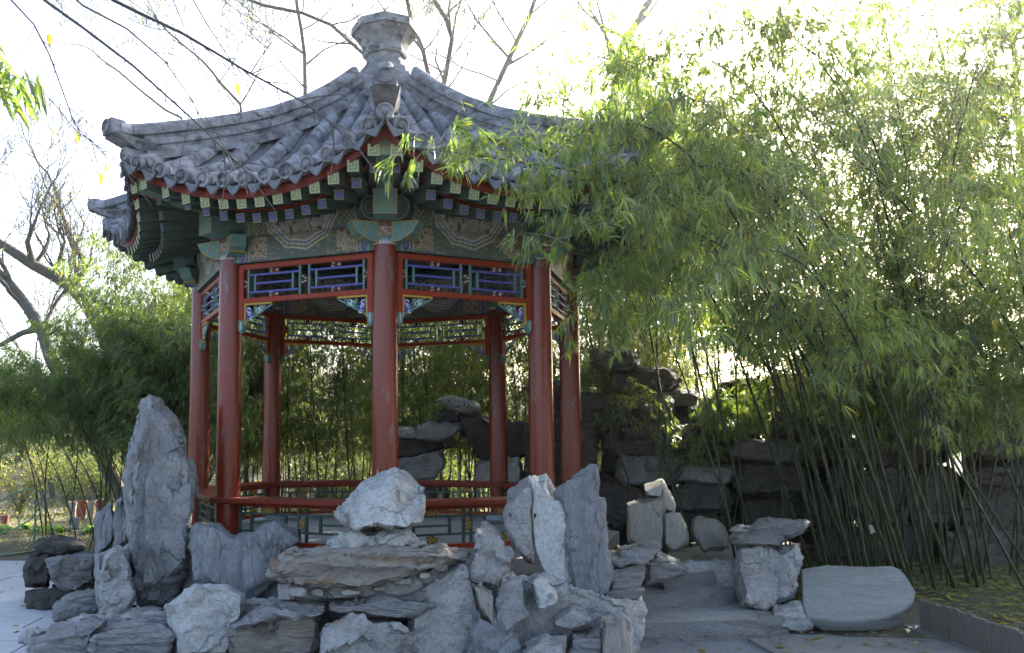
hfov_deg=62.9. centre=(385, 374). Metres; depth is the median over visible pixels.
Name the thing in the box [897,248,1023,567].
bamboo
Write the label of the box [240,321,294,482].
bamboo
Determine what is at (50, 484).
bare tree
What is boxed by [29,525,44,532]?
cabbage
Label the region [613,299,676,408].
bamboo
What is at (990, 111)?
bamboo
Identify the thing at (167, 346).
bamboo
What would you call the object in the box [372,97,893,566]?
bamboo
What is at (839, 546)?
bamboo
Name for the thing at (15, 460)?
bamboo
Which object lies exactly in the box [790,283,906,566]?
bamboo
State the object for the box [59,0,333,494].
bare tree
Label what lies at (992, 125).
bamboo
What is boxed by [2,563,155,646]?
court leaves
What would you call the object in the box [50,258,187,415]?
bamboo
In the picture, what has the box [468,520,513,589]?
pointed stone
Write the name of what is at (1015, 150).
bamboo
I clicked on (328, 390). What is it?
bamboo
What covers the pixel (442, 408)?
bamboo
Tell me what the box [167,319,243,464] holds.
bamboo
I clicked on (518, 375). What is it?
bamboo
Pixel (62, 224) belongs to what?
bare tree
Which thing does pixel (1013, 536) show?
bamboo
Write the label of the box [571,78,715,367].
bamboo
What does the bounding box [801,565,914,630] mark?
boulder
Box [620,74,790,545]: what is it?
bamboo
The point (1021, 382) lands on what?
bamboo
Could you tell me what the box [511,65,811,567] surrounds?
bamboo
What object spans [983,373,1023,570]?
bamboo
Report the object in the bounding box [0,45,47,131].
bamboo
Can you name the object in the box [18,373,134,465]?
bamboo
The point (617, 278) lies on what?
bamboo
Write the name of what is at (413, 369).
bamboo
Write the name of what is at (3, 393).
bamboo
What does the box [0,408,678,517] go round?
slope grass
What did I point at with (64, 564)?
rock heap
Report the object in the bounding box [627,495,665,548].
upright block
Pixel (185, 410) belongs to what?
bamboo
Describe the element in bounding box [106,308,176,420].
bamboo
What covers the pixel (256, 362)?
bamboo
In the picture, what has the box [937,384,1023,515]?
bamboo
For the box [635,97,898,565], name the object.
bamboo
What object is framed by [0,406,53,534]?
bamboo
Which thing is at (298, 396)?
bamboo
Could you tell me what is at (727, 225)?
bamboo
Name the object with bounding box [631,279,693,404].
bamboo
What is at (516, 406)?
bamboo
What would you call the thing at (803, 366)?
bamboo
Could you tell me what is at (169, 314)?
bamboo
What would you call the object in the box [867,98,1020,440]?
bamboo
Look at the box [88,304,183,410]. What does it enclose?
bamboo
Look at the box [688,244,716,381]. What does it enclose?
bamboo
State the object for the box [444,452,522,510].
bush
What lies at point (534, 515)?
split stone
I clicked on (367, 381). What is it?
bamboo
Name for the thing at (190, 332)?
bamboo
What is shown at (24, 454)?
bush
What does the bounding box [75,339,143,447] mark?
bamboo
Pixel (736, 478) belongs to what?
bamboo
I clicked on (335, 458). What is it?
bamboo
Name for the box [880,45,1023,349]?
bamboo
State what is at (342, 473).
bush
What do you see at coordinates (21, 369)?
bamboo
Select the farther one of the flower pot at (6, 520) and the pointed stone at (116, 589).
the flower pot at (6, 520)
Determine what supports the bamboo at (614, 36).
on the ground at (900, 629)
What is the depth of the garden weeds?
14.79 m
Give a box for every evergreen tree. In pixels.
[559,39,764,388]
[925,0,1023,367]
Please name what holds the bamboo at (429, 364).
on the ground at (900, 629)
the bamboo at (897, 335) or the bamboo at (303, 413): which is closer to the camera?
the bamboo at (897, 335)
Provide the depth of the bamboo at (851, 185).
8.84 m
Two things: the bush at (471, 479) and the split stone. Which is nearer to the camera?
the split stone
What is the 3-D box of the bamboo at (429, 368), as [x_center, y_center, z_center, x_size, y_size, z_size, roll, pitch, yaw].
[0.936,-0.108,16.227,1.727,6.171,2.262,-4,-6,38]
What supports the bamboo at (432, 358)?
on the ground at (900, 629)
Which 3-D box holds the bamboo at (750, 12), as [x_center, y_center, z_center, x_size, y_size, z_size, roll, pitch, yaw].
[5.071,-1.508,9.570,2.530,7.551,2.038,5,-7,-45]
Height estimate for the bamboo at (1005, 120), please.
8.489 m
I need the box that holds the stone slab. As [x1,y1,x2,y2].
[190,520,300,598]
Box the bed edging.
[919,599,1023,652]
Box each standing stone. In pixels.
[122,394,198,607]
[553,464,613,595]
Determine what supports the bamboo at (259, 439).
on the ground at (900, 629)
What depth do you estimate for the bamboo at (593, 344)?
16.34 m
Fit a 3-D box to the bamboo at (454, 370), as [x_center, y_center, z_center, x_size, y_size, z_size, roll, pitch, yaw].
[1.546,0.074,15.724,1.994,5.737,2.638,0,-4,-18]
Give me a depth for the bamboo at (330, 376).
13.89 m
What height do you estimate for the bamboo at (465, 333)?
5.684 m
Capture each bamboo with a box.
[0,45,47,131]
[0,337,117,510]
[0,339,129,502]
[0,354,60,450]
[0,361,100,543]
[0,363,56,537]
[0,363,101,509]
[0,368,27,470]
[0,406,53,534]
[0,407,76,537]
[1,413,54,523]
[3,378,123,482]
[18,308,135,505]
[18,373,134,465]
[28,343,101,536]
[43,227,140,503]
[43,343,136,449]
[44,335,117,535]
[45,349,127,550]
[48,315,129,499]
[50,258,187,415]
[51,232,143,507]
[59,298,132,501]
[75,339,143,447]
[79,231,189,319]
[81,295,185,406]
[86,273,128,299]
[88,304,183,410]
[90,319,167,445]
[92,320,177,550]
[94,263,163,457]
[95,239,187,446]
[96,310,175,432]
[100,290,187,444]
[105,253,167,452]
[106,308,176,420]
[111,252,188,324]
[114,297,178,397]
[117,287,190,481]
[120,276,181,451]
[123,279,169,304]
[123,303,244,468]
[125,290,210,463]
[138,269,174,307]
[138,348,187,454]
[142,309,211,421]
[146,324,255,442]
[152,281,191,317]
[157,276,255,481]
[157,308,259,433]
[159,365,215,474]
[160,280,214,456]
[162,307,213,425]
[163,282,191,321]
[163,287,191,330]
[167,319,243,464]
[172,314,214,476]
[176,332,259,451]
[180,284,258,482]
[181,301,262,471]
[209,315,281,462]
[209,316,262,480]
[210,325,262,466]
[214,319,304,515]
[217,339,262,446]
[240,320,284,515]
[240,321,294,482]
[241,337,262,460]
[242,315,300,511]
[242,317,288,514]
[242,328,295,515]
[244,321,322,469]
[245,315,326,451]
[252,316,334,496]
[252,320,334,510]
[252,325,293,470]
[253,326,311,480]
[280,319,352,509]
[281,319,341,497]
[281,320,329,497]
[281,321,371,492]
[281,322,315,510]
[281,325,319,510]
[282,321,331,510]
[284,326,352,510]
[289,337,330,497]
[290,322,370,509]
[291,334,328,497]
[298,321,371,513]
[299,321,371,498]
[314,322,371,495]
[314,324,371,479]
[316,323,371,486]
[324,328,368,467]
[329,324,411,478]
[335,329,407,477]
[339,328,399,479]
[346,324,415,464]
[346,365,371,477]
[353,324,422,458]
[356,321,454,448]
[357,324,424,475]
[361,322,440,426]
[361,323,445,427]
[362,322,451,427]
[370,331,425,419]
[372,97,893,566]
[398,321,470,455]
[400,321,486,479]
[401,321,474,479]
[401,326,441,423]
[406,322,457,478]
[408,325,464,510]
[416,326,508,419]
[417,319,516,510]
[417,322,458,479]
[419,320,481,509]
[420,319,527,497]
[423,319,515,510]
[427,321,485,510]
[431,321,487,496]
[437,325,506,497]
[442,320,523,510]
[446,315,522,510]
[460,316,528,464]
[461,324,524,418]
[469,319,527,452]
[480,128,874,566]
[480,318,556,422]
[486,315,557,420]
[492,0,654,549]
[497,49,735,557]
[497,187,914,597]
[506,102,738,550]
[507,307,581,419]
[507,315,556,459]
[507,324,559,460]
[510,306,589,410]
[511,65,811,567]
[511,321,585,384]
[518,47,634,499]
[522,343,690,547]
[533,72,852,565]
[547,0,1023,589]
[551,0,689,366]
[551,114,670,396]
[556,199,822,565]
[557,242,853,565]
[557,310,632,401]
[559,315,600,463]
[567,63,877,566]
[567,82,715,511]
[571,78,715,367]
[579,275,651,405]
[579,291,649,451]
[579,296,621,445]
[579,309,617,466]
[580,109,691,405]
[580,261,669,443]
[580,298,650,470]
[581,11,894,551]
[590,59,747,524]
[590,129,914,589]
[595,289,678,408]
[596,18,703,401]
[598,95,818,566]
[607,28,834,565]
[610,122,712,552]
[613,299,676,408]
[615,158,669,366]
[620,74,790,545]
[621,187,957,591]
[626,248,731,416]
[626,298,705,417]
[631,74,721,396]
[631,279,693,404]
[633,288,720,414]
[634,140,936,591]
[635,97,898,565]
[643,271,729,394]
[649,308,697,382]
[651,274,840,565]
[651,392,782,482]
[652,42,741,400]
[652,148,774,524]
[652,162,720,381]
[654,70,769,392]
[656,109,850,556]
[656,372,776,550]
[658,0,967,581]
[663,159,1023,562]
[664,299,847,565]
[668,128,833,564]
[671,77,778,524]
[678,270,750,391]
[680,78,778,377]
[680,294,746,404]
[683,45,857,565]
[688,121,879,566]
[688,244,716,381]
[688,310,842,560]
[693,32,898,566]
[698,129,867,566]
[703,105,831,564]
[705,0,853,565]
[710,367,813,526]
[711,280,898,568]
[714,105,861,566]
[715,0,919,566]
[719,41,1023,350]
[720,22,836,544]
[735,0,955,583]
[756,0,956,314]
[766,291,986,483]
[770,69,889,566]
[773,69,914,524]
[774,0,991,587]
[775,299,988,587]
[783,118,870,354]
[789,138,902,550]
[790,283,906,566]
[793,0,956,564]
[796,84,1000,589]
[798,76,981,586]
[801,0,1023,560]
[808,79,929,556]
[809,40,935,262]
[810,315,941,560]
[812,4,1023,340]
[814,0,1001,556]
[815,284,933,564]
[822,0,1022,585]
[825,304,968,564]
[830,117,983,576]
[831,220,983,495]
[841,127,980,574]
[844,39,1023,344]
[848,0,1023,584]
[848,36,1023,579]
[851,12,1023,573]
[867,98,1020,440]
[870,0,1023,463]
[876,14,1023,346]
[877,0,1023,585]
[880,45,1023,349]
[893,274,1023,499]
[894,355,998,567]
[896,166,1023,381]
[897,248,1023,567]
[899,37,1018,566]
[904,324,1023,571]
[918,68,1023,355]
[922,0,1023,529]
[923,0,1023,319]
[926,80,1023,573]
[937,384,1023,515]
[945,364,1023,535]
[946,0,1023,300]
[951,331,1023,570]
[960,4,1023,265]
[961,0,1023,265]
[963,189,1023,580]
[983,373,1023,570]
[984,301,1023,462]
[995,49,1023,311]
[1001,370,1023,574]
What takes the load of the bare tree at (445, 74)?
on the ground at (900, 629)
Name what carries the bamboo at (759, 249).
on the ground at (900, 629)
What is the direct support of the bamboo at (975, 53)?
on the ground at (900, 629)
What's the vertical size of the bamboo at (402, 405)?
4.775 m
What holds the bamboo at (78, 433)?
on the ground at (900, 629)
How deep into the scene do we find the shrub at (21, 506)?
18.79 m
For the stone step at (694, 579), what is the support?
on the ground at (900, 629)
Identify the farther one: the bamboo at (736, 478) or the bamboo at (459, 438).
the bamboo at (459, 438)
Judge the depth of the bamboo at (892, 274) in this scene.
8.33 m
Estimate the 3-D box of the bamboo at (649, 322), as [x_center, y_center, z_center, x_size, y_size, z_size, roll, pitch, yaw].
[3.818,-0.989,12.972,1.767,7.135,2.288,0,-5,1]
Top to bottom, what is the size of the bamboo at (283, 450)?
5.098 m
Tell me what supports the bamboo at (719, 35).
on the ground at (900, 629)
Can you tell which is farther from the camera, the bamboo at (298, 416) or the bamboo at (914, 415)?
the bamboo at (298, 416)
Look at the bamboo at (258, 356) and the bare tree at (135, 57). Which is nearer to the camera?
the bamboo at (258, 356)
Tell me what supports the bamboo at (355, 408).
on the ground at (900, 629)
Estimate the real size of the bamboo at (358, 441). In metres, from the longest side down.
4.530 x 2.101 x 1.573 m
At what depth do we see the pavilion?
7.76 m
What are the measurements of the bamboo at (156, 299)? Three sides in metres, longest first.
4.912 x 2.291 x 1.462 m
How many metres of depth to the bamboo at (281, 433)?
16.14 m
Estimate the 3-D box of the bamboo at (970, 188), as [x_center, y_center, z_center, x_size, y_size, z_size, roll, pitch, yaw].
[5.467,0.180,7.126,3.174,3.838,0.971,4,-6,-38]
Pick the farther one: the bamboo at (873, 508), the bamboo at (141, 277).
the bamboo at (141, 277)
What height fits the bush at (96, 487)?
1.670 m
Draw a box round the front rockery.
[18,497,814,652]
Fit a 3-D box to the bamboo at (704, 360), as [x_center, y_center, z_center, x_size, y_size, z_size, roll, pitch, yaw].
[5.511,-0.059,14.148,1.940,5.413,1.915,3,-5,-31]
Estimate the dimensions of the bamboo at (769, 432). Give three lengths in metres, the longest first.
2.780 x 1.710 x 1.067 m
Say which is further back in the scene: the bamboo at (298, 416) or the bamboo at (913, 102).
the bamboo at (298, 416)
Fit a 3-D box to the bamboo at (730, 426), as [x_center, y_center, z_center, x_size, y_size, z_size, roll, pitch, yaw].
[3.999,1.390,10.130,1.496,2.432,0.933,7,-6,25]
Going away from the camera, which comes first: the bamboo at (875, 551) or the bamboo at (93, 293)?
the bamboo at (875, 551)
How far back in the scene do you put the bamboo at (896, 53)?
11.48 m
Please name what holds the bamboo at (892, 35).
on the ground at (900, 629)
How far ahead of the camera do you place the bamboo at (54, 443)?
14.30 m
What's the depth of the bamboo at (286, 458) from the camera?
18.10 m
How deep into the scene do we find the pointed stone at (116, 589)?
6.68 m
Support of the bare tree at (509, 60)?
on the ground at (900, 629)
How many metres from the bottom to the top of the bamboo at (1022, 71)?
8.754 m
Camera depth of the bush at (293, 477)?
21.24 m
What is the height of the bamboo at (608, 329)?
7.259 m
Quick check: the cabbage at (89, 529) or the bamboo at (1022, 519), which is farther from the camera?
the cabbage at (89, 529)
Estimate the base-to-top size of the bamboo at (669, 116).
4.471 m
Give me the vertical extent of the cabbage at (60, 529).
0.204 m
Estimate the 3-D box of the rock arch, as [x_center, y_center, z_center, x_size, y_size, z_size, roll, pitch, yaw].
[1.421,1.200,12.420,3.041,2.269,1.475,0,-5,0]
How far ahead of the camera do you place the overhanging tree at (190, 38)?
3.62 m
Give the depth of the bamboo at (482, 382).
13.52 m
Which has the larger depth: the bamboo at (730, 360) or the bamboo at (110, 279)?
the bamboo at (110, 279)
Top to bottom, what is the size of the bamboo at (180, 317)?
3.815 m
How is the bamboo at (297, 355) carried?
on the ground at (900, 629)
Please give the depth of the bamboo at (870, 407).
8.93 m
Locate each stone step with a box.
[640,604,788,643]
[641,585,738,611]
[663,543,736,589]
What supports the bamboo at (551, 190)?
on the ground at (900, 629)
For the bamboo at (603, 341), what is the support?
on the ground at (900, 629)
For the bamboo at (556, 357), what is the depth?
13.82 m
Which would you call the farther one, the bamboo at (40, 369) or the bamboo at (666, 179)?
the bamboo at (40, 369)
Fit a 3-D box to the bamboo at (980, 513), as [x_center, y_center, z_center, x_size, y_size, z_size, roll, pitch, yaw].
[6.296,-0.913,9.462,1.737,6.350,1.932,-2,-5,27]
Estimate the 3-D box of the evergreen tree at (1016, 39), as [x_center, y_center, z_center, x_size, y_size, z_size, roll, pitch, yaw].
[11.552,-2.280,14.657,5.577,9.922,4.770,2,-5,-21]
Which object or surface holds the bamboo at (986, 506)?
on the ground at (900, 629)
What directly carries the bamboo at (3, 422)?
on the ground at (900, 629)
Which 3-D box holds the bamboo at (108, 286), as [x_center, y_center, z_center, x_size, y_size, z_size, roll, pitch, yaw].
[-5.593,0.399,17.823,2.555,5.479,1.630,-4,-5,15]
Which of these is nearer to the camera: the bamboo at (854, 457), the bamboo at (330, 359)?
the bamboo at (854, 457)
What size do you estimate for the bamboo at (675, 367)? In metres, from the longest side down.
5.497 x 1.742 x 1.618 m
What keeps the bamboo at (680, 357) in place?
on the ground at (900, 629)
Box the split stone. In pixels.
[502,473,572,585]
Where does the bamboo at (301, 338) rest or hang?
on the ground at (900, 629)
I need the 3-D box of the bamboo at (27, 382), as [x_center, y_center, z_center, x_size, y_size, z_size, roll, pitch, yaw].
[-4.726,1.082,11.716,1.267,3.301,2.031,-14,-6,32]
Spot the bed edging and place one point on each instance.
(974, 632)
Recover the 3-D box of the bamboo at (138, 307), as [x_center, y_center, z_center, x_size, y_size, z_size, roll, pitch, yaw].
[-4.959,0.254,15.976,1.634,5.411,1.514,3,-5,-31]
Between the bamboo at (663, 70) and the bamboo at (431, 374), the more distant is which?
the bamboo at (431, 374)
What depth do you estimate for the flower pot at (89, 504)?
17.16 m
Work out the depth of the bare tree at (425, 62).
19.75 m
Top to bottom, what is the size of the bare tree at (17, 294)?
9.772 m
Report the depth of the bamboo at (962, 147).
10.26 m
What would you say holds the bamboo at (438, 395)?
on the ground at (900, 629)
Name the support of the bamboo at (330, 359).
on the ground at (900, 629)
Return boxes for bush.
[13,420,36,458]
[35,437,114,496]
[54,447,123,496]
[280,441,318,497]
[284,414,365,509]
[301,453,370,498]
[310,441,371,498]
[312,457,371,489]
[352,454,471,476]
[436,453,473,509]
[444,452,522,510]
[451,463,489,508]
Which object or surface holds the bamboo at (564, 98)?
on the ground at (900, 629)
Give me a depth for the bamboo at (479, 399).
15.46 m
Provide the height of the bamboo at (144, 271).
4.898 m
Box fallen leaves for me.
[652,612,1023,652]
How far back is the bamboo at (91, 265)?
14.07 m
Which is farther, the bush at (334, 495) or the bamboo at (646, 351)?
the bush at (334, 495)
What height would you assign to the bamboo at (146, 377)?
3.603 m
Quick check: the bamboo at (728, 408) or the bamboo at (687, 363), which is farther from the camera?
the bamboo at (687, 363)
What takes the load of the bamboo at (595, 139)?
on the ground at (900, 629)
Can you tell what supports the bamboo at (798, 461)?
on the ground at (900, 629)
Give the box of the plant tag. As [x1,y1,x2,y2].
[869,524,874,533]
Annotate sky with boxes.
[0,0,1023,389]
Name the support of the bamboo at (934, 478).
on the ground at (900, 629)
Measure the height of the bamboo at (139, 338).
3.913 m
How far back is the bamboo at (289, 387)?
14.42 m
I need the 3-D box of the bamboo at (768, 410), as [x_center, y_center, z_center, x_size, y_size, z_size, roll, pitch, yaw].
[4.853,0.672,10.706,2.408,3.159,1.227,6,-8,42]
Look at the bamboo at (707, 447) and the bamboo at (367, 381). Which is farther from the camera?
the bamboo at (367, 381)
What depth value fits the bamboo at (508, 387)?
15.30 m
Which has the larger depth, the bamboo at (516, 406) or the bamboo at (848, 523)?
the bamboo at (516, 406)
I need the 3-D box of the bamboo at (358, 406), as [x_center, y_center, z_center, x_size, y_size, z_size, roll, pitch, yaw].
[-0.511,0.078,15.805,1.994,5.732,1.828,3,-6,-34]
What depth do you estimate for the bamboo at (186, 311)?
12.45 m
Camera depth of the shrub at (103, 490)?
19.81 m
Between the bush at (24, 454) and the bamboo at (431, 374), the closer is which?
the bamboo at (431, 374)
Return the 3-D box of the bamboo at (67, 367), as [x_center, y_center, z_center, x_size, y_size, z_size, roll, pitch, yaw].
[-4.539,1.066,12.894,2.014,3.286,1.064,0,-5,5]
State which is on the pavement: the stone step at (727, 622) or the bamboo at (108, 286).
the stone step at (727, 622)
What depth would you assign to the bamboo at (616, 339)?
13.20 m
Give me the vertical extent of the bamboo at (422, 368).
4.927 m
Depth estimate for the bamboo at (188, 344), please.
12.32 m
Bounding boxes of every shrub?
[0,438,67,514]
[38,446,98,512]
[79,448,123,508]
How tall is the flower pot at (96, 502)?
0.394 m
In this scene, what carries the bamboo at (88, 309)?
on the ground at (900, 629)
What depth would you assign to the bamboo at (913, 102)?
8.26 m
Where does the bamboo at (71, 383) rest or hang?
on the ground at (900, 629)
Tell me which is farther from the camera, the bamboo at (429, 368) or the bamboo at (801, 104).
the bamboo at (429, 368)
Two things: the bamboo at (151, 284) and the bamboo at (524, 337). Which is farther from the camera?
the bamboo at (151, 284)
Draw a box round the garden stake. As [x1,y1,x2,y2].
[33,484,36,544]
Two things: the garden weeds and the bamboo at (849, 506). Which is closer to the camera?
the bamboo at (849, 506)
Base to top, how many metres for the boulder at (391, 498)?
0.544 m
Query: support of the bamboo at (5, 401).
on the ground at (900, 629)
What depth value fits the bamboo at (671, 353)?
14.15 m
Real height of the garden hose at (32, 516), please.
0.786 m
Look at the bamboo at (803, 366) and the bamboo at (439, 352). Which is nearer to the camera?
the bamboo at (803, 366)
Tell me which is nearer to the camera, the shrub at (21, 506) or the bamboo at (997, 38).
the bamboo at (997, 38)
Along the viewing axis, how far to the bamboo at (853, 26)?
8.50 m
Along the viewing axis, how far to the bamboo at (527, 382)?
14.60 m
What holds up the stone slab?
on the front rockery
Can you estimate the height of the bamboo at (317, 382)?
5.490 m
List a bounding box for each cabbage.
[0,525,12,533]
[19,522,32,528]
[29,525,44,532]
[44,524,71,533]
[80,525,93,533]
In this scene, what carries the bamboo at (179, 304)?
on the ground at (900, 629)
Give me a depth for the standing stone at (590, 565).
6.38 m
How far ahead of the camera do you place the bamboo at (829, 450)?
9.87 m
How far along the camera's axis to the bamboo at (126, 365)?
13.22 m
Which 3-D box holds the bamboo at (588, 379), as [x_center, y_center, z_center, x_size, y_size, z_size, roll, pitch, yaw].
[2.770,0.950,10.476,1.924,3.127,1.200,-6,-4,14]
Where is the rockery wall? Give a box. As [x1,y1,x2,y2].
[580,347,1023,567]
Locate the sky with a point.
(94, 83)
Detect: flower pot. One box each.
[0,515,9,524]
[68,501,76,518]
[71,517,80,528]
[75,500,86,519]
[86,501,94,520]
[95,500,103,511]
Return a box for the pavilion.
[87,11,677,626]
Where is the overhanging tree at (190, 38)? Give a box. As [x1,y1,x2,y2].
[10,0,382,210]
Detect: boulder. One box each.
[333,467,425,530]
[691,516,729,552]
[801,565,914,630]
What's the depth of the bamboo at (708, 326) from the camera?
9.57 m
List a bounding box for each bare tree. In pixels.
[0,78,126,468]
[0,123,123,499]
[0,228,122,497]
[16,0,199,119]
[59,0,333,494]
[176,0,466,497]
[197,0,447,399]
[315,0,522,477]
[330,0,506,478]
[341,0,594,510]
[533,0,657,341]
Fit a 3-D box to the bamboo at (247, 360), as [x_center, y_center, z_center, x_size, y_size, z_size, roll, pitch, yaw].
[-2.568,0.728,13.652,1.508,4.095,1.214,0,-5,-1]
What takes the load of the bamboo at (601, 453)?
on the ground at (900, 629)
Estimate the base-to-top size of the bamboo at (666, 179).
4.068 m
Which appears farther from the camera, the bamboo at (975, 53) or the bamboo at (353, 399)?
the bamboo at (353, 399)
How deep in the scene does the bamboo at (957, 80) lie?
9.01 m
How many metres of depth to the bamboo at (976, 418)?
9.02 m
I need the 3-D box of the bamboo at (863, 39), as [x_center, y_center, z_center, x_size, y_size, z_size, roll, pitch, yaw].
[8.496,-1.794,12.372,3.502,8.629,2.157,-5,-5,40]
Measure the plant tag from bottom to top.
0.105 m
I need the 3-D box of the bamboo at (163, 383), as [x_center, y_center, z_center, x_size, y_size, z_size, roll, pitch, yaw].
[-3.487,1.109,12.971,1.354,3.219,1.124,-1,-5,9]
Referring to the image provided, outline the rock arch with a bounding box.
[398,379,560,513]
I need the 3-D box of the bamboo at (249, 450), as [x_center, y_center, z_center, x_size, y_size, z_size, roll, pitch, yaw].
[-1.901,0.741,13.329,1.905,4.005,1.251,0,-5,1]
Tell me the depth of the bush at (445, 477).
18.31 m
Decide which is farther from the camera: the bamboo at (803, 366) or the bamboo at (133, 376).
the bamboo at (133, 376)
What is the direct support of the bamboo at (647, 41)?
on the ground at (900, 629)
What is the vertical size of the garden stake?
0.987 m
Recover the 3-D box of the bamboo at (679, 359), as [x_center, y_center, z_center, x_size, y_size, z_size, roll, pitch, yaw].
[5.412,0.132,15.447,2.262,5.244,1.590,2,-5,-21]
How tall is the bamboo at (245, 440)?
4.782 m
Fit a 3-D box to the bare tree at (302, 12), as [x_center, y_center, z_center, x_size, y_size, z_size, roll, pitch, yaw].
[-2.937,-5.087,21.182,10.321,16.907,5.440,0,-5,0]
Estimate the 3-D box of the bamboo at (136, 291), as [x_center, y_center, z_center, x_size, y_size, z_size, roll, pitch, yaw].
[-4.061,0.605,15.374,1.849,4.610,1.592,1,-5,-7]
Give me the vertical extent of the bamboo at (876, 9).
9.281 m
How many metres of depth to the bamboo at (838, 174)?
13.24 m
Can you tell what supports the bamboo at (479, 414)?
on the ground at (900, 629)
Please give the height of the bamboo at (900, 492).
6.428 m
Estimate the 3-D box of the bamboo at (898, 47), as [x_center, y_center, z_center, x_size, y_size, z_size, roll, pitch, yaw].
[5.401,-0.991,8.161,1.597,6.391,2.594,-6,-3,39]
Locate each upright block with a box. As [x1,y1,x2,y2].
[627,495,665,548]
[644,478,675,512]
[663,511,688,552]
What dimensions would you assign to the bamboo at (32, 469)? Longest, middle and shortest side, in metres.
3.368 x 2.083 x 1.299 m
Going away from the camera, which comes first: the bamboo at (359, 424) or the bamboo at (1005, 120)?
the bamboo at (1005, 120)
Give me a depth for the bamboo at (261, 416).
13.75 m
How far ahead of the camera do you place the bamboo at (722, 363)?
14.13 m
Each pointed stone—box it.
[95,545,136,614]
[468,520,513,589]
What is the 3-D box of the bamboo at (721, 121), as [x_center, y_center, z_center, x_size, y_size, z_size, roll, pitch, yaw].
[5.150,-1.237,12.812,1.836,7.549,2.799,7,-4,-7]
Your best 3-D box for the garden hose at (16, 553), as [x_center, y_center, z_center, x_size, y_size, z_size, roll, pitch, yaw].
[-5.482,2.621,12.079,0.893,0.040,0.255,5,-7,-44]
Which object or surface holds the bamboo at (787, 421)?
on the ground at (900, 629)
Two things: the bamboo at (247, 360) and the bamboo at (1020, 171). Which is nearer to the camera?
the bamboo at (1020, 171)
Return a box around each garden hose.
[0,488,42,533]
[0,550,33,556]
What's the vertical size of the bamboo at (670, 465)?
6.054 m
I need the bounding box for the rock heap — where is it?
[22,535,94,610]
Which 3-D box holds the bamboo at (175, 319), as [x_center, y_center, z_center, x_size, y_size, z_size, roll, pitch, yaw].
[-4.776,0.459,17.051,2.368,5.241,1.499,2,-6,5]
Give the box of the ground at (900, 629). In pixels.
[0,373,1023,637]
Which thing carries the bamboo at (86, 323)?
on the ground at (900, 629)
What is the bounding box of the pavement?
[0,561,981,652]
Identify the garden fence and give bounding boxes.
[0,486,119,543]
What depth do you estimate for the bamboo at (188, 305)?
14.90 m
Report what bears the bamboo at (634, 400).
on the ground at (900, 629)
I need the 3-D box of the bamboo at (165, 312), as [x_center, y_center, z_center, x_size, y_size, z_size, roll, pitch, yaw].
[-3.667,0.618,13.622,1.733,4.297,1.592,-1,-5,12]
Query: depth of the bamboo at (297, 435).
15.59 m
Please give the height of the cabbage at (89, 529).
0.184 m
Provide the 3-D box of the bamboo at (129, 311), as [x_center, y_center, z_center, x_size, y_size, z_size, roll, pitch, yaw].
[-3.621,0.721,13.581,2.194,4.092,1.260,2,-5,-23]
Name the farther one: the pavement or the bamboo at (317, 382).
the bamboo at (317, 382)
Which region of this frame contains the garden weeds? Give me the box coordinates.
[0,513,94,552]
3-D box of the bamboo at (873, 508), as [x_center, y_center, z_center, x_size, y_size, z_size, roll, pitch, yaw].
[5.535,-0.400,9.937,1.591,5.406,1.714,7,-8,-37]
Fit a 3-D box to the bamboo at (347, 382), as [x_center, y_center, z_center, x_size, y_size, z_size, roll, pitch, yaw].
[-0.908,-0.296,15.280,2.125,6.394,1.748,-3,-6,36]
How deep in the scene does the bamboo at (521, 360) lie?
14.03 m
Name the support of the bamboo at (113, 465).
on the ground at (900, 629)
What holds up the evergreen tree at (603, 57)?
on the ground at (900, 629)
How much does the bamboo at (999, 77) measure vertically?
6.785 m
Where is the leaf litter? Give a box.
[795,552,1023,632]
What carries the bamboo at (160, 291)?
on the ground at (900, 629)
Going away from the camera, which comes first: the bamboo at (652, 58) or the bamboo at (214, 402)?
the bamboo at (652, 58)
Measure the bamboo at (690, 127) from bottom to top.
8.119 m
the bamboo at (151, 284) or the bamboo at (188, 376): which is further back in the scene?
the bamboo at (151, 284)
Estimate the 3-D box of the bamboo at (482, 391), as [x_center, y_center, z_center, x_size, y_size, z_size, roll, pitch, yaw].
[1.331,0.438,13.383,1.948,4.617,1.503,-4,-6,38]
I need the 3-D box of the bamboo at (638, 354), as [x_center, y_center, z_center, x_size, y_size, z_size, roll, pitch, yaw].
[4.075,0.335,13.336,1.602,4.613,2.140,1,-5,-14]
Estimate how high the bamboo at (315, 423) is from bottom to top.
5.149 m
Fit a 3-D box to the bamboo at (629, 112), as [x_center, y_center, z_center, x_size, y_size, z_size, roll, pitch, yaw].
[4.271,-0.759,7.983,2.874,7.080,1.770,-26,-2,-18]
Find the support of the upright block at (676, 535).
on the front rockery
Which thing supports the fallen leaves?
on the pavement
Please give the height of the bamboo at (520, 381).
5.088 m
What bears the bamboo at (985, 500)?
on the ground at (900, 629)
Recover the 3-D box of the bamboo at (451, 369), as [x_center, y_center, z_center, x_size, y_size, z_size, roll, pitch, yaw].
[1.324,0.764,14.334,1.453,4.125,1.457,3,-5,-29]
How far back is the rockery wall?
10.52 m
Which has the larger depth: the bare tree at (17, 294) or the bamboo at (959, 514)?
the bare tree at (17, 294)
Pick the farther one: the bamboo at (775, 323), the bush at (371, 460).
the bush at (371, 460)
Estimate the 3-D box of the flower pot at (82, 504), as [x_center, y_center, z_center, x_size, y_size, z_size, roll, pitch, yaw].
[-6.513,2.897,17.622,0.245,0.408,0.245,0,-5,0]
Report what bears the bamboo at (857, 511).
on the ground at (900, 629)
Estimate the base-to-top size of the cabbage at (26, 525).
0.173 m

